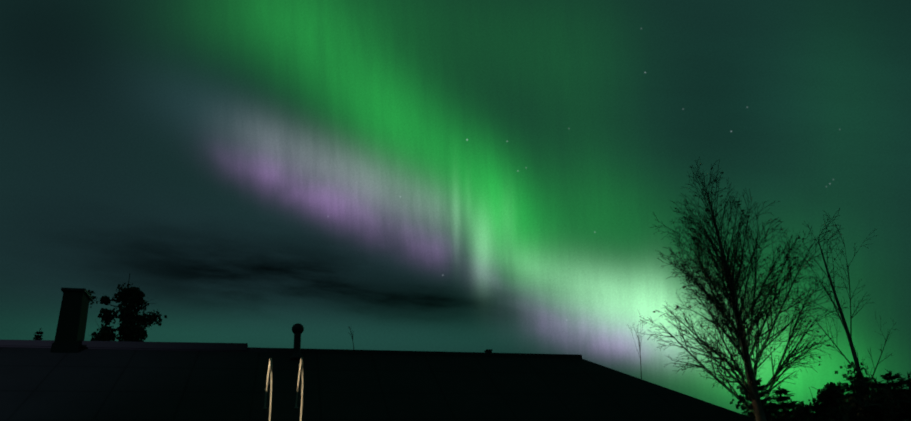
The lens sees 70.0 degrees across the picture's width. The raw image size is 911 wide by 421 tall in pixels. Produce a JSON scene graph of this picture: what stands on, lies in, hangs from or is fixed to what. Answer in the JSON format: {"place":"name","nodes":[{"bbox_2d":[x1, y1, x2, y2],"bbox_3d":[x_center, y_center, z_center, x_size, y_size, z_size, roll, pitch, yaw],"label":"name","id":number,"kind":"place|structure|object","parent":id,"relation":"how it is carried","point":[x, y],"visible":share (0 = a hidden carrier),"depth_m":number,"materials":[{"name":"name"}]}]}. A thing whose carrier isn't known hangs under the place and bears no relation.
{"place":"outdoors","nodes":[
{"label":"outdoors","id":0,"kind":"place"},
{"bbox_2d":[0,347,753,420],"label":"house roof","id":1,"kind":"structure","parent":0,"point":[40,384],"depth_m":10.50,"materials":[{"name":"black"}]},
{"bbox_2d":[263,357,302,420],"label":"ladder","id":2,"kind":"object","parent":1,"relation":"attached to","point":[270,368],"visible":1,"depth_m":9.46,"materials":[{"name":"metal"}]},
{"bbox_2d":[0,0,910,414],"label":"sky","id":3,"kind":"structure","parent":0,"point":[405,175],"materials":[{"name":"green"}]},
{"bbox_3d":[-3.666,5.189,10.332,16.550,2.300,3.700,4,-26,-14],"label":"house","id":4,"kind":"object","parent":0,"visible":0},
{"bbox_2d":[50,288,92,352],"bbox_3d":[-6.498,1.994,11.034,0.448,1.295,0.530,4,-26,-14],"label":"chimney","id":5,"kind":"object","parent":4,"relation":"on","point":[71,326],"visible":0.73,"depth_m":10.90,"materials":[{"name":"brick"}]},
{"bbox_2d":[0,340,581,358],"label":"ridge capping","id":6,"kind":"object","parent":4,"relation":"on","point":[199,346],"visible":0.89,"depth_m":11.43,"materials":[{"name":"grey metal"}]},
{"bbox_2d":[290,323,303,358],"bbox_3d":[-2.804,2.338,11.606,0.264,0.656,0.257,4,-26,-14],"label":"roof vent pipe","id":7,"kind":"object","parent":4,"relation":"on","point":[297,329],"visible":0.96,"depth_m":11.56,"materials":[{"name":"grey metal"}]},
{"label":"ground","id":8,"kind":"structure","parent":0,"visible":0},
{"bbox_2d":[33,328,43,339],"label":"spruce","id":9,"kind":"object","parent":8,"relation":"on","point":[37,337],"visible":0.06,"depth_m":25.67,"materials":[{"name":"black plant"}]},
{"bbox_2d":[88,274,166,341],"bbox_3d":[-10.187,6.061,18.750,2.658,9.034,2.715,4,-26,-14],"label":"tree","id":10,"kind":"object","parent":8,"relation":"on","point":[133,324],"visible":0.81,"depth_m":19.64,"materials":[{"name":"black plant"}]},
{"bbox_2d":[628,323,644,378],"bbox_3d":[4.711,5.467,15.258,0.496,6.025,0.311,-19,-30,31],"label":"bare sapling","id":11,"kind":"object","parent":8,"relation":"on","point":[640,337],"visible":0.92,"depth_m":16.24,"materials":[{"name":"grey plant"}]},
{"bbox_2d":[637,157,858,420],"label":"birch tree","id":12,"kind":"object","parent":8,"relation":"on","point":[728,276],"visible":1,"depth_m":10.64,"materials":[{"name":"black plant"}]},
{"bbox_2d":[740,378,781,417],"bbox_3d":[6.409,5.444,12.754,3.351,4.384,3.323,4,-26,-14],"label":"spruce","id":13,"kind":"object","parent":8,"relation":"on","point":[747,411],"visible":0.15,"depth_m":13.39,"materials":[{"name":"black plant"}]},
{"bbox_2d":[730,380,813,420],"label":"shrub","id":14,"kind":"object","parent":8,"relation":"on","point":[769,412],"visible":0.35,"depth_m":11.14,"materials":[{"name":"black plant"}]},
{"bbox_2d":[767,386,799,420],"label":"spruce","id":15,"kind":"object","parent":8,"relation":"on","point":[780,392],"visible":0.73,"depth_m":12.31,"materials":[{"name":"black plant"}]},
{"bbox_2d":[754,408,827,420],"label":"shrub","id":16,"kind":"object","parent":8,"relation":"on","point":[798,415],"visible":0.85,"depth_m":10.50,"materials":[{"name":"black plant"}]},
{"bbox_2d":[794,381,853,420],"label":"shrub","id":17,"kind":"object","parent":8,"relation":"on","point":[823,400],"visible":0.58,"depth_m":10.92,"materials":[{"name":"black plant"}]},
{"bbox_2d":[777,214,896,399],"bbox_3d":[7.455,3.252,11.947,2.067,7.034,2.601,4,-26,-14],"label":"birch tree","id":18,"kind":"object","parent":8,"relation":"on","point":[850,341],"visible":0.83,"depth_m":12.33,"materials":[{"name":"black plant"}]},
{"bbox_2d":[841,380,864,409],"bbox_3d":[7.013,4.778,10.761,3.493,3.968,3.428,-16,-28,27],"label":"spruce","id":19,"kind":"object","parent":8,"relation":"on","point":[852,391],"visible":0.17,"depth_m":11.45,"materials":[{"name":"black plant"}]},
{"bbox_2d":[850,373,876,399],"bbox_3d":[8.559,5.357,12.693,3.669,4.350,3.750,4,-26,-14],"label":"spruce","id":20,"kind":"object","parent":8,"relation":"on","point":[868,379],"visible":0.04,"depth_m":13.55,"materials":[{"name":"black plant"}]},
{"bbox_2d":[822,361,907,420],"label":"shrub","id":21,"kind":"object","parent":8,"relation":"on","point":[861,387],"visible":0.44,"depth_m":10.23,"materials":[{"name":"black plant"}]},
{"bbox_2d":[827,374,910,420],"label":"shrub","id":22,"kind":"object","parent":8,"relation":"on","point":[847,415],"visible":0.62,"depth_m":8.76,"materials":[{"name":"black plant"}]},
{"bbox_2d":[855,376,886,401],"bbox_3d":[6.913,4.495,9.708,4.093,4.007,3.961,4,-26,-14],"label":"spruce","id":23,"kind":"object","parent":8,"relation":"on","point":[880,385],"visible":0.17,"depth_m":10.43,"materials":[{"name":"black plant"}]},
{"bbox_2d":[876,368,908,392],"bbox_3d":[8.235,4.980,11.236,4.116,4.475,4.066,-10,-26,16],"label":"spruce","id":24,"kind":"object","parent":8,"relation":"on","point":[888,377],"visible":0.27,"depth_m":11.98,"materials":[{"name":"black plant"}]},
{"bbox_2d":[893,372,910,401],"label":"spruce","id":25,"kind":"object","parent":8,"relation":"on","point":[902,381],"visible":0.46,"depth_m":9.85,"materials":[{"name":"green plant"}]}
]}

